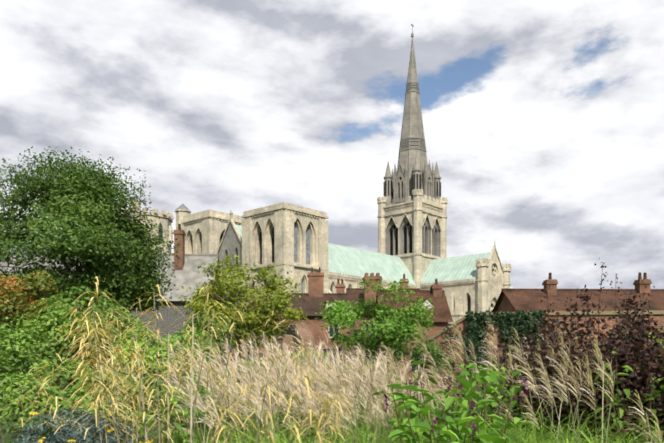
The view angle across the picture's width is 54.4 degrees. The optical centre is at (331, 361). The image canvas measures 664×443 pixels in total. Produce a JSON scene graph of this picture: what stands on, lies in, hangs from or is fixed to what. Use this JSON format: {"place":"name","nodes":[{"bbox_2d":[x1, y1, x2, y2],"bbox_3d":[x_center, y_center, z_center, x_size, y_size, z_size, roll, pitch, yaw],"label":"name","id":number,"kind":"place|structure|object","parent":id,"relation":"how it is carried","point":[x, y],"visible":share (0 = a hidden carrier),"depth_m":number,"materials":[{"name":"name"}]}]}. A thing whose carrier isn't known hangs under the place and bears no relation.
{"place":"outdoors","nodes":[
{"label":"outdoors","id":0,"kind":"place"},
{"bbox_2d":[0,393,517,442],"bbox_3d":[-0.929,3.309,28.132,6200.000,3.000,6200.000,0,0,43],"label":"ground","id":1,"kind":"structure","parent":0,"point":[11,436],"depth_m":16.63,"materials":[{"name":"green plant"}]},
{"bbox_2d":[122,174,511,335],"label":"cathedral","id":2,"kind":"structure","parent":1,"relation":"on","point":[204,230],"depth_m":121.16,"materials":[{"name":"beige stone"}]},
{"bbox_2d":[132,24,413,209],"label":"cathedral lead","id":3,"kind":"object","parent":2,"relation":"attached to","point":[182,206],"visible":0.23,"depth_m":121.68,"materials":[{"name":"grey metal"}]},
{"bbox_2d":[294,223,309,292],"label":"tower windows","id":4,"kind":"structure","parent":2,"relation":"attached to","point":[307,245],"depth_m":107.23,"materials":[{"name":"grey glass"}]},
{"bbox_2d":[235,224,512,288],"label":"copper roof","id":5,"kind":"structure","parent":2,"relation":"attached to","point":[351,261],"depth_m":140.09,"materials":[{"name":"green metal"}]},
{"bbox_2d":[384,33,440,205],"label":"spire","id":6,"kind":"structure","parent":2,"relation":"on","point":[412,161],"depth_m":151.31,"materials":[{"name":"grey stone"}]},
{"bbox_2d":[399,82,425,151],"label":"spire bands","id":7,"kind":"object","parent":6,"relation":"attached to","point":[404,143],"visible":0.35,"depth_m":151.63,"materials":[{"name":"grey stone"}]},
{"bbox_2d":[218,215,440,335],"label":"arched openings","id":8,"kind":"object","parent":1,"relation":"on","point":[231,244],"visible":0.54,"depth_m":149.37,"materials":[{"name":"grey stone"}]},
{"bbox_2d":[0,169,659,442],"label":"shrub branches","id":9,"kind":"object","parent":1,"relation":"on","point":[239,342],"visible":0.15,"depth_m":16.97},
{"bbox_2d":[175,255,307,348],"bbox_3d":[-2.585,-1.726,18.763,4.269,2.716,3.916,0,0,43],"label":"bush","id":10,"kind":"object","parent":9,"relation":"attached to","point":[275,300],"visible":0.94,"depth_m":18.01,"materials":[{"name":"green plant"}]},
{"bbox_2d":[0,146,661,442],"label":"plants","id":11,"kind":"object","parent":1,"relation":"on","point":[100,237],"depth_m":28.46,"materials":[{"name":"green plant"}]},
{"bbox_2d":[1,276,366,442],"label":"gold plume plants","id":12,"kind":"object","parent":11,"relation":"attached to","point":[82,354],"visible":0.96,"depth_m":3.48,"materials":[{"name":"yellow plant"}]},
{"bbox_2d":[0,359,662,442],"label":"plants","id":13,"kind":"object","parent":1,"relation":"on","point":[485,411],"visible":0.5,"depth_m":6.08,"materials":[{"name":"brown plant"}]},
{"bbox_2d":[1,230,663,404],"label":"brick wall","id":14,"kind":"structure","parent":1,"relation":"on","point":[315,284],"depth_m":49.40,"materials":[{"name":"brown brick"}]},
{"bbox_2d":[0,253,222,302],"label":"roof","id":15,"kind":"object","parent":14,"relation":"attached to","point":[188,276],"visible":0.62,"depth_m":51.65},
{"bbox_2d":[0,277,340,396],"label":"flint","id":16,"kind":"object","parent":14,"relation":"attached to","point":[168,318],"depth_m":49.46,"materials":[{"name":"grey stone"}]},
{"bbox_2d":[280,293,355,315],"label":"tiles","id":17,"kind":"object","parent":14,"relation":"attached to","point":[310,306],"visible":0.2,"depth_m":62.09,"materials":[{"name":"tile"}]},
{"bbox_2d":[178,224,663,322],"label":"brick buildings","id":18,"kind":"structure","parent":14,"relation":"attached to","point":[526,299],"depth_m":48.34,"materials":[{"name":"brown brick"}]},
{"bbox_2d":[415,309,662,396],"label":"ivy plants","id":19,"kind":"object","parent":14,"relation":"attached to","point":[474,331],"visible":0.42,"depth_m":24.03,"materials":[{"name":"green plant"}]},
{"bbox_2d":[418,310,663,345],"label":"coping","id":20,"kind":"object","parent":14,"relation":"attached to","point":[561,313],"visible":0.33,"depth_m":23.50,"materials":[{"name":"brown brick"}]},
{"bbox_2d":[210,309,459,401],"bbox_3d":[1.157,-1.191,43.571,16.010,12.000,49.709,0,0,-2],"label":"brick","id":21,"kind":"object","parent":1,"relation":"on","point":[301,332],"visible":0.1,"depth_m":30.35,"materials":[{"name":"brown brick"}]},
{"bbox_2d":[248,288,419,313],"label":"tiles","id":22,"kind":"object","parent":21,"relation":"on","point":[357,292],"visible":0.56,"depth_m":63.73,"materials":[{"name":"brown tile"}]},
{"bbox_2d":[128,387,663,442],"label":"grass","id":23,"kind":"structure","parent":1,"relation":"on","point":[535,435],"depth_m":7.38,"materials":[{"name":"green plant"}]},
{"bbox_2d":[109,278,533,442],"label":"green shrubs","id":24,"kind":"object","parent":23,"relation":"on","point":[394,320],"visible":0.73,"depth_m":11.98,"materials":[{"name":"green plant"}]},
{"bbox_2d":[0,286,663,442],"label":"plant leaves","id":25,"kind":"object","parent":23,"relation":"on","point":[19,359],"visible":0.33,"depth_m":9.73,"materials":[{"name":"green plant"}]},
{"bbox_2d":[0,270,65,332],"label":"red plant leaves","id":26,"kind":"object","parent":25,"relation":"on","point":[19,298],"visible":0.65,"depth_m":13.27,"materials":[{"name":"plant"}]},
{"bbox_2d":[10,406,142,442],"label":"flowering shrub","id":27,"kind":"object","parent":25,"relation":"on","point":[68,434],"visible":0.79,"depth_m":4.25,"materials":[{"name":"teal plant"}]},
{"bbox_2d":[29,408,154,442],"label":"flowering plants","id":28,"kind":"object","parent":25,"relation":"on","point":[71,440],"visible":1,"depth_m":2.92,"materials":[{"name":"yellow plant"}]},
{"bbox_2d":[128,319,660,442],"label":"plume plants","id":29,"kind":"object","parent":23,"relation":"on","point":[334,379],"visible":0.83,"depth_m":7.54,"materials":[{"name":"beige plant"}]},
{"bbox_2d":[384,363,528,442],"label":"purple flowers","id":30,"kind":"object","parent":23,"relation":"on","point":[472,402],"visible":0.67,"depth_m":5.97,"materials":[{"name":"plant"}]},
{"bbox_2d":[483,262,663,442],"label":"shrub","id":31,"kind":"object","parent":1,"relation":"on","point":[632,348],"visible":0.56,"depth_m":8.26,"materials":[{"name":"brown plant"}]},
{"bbox_2d":[0,0,663,288],"label":"sky","id":32,"kind":"structure","parent":0,"point":[543,122],"materials":[{"name":"white"}]}
]}

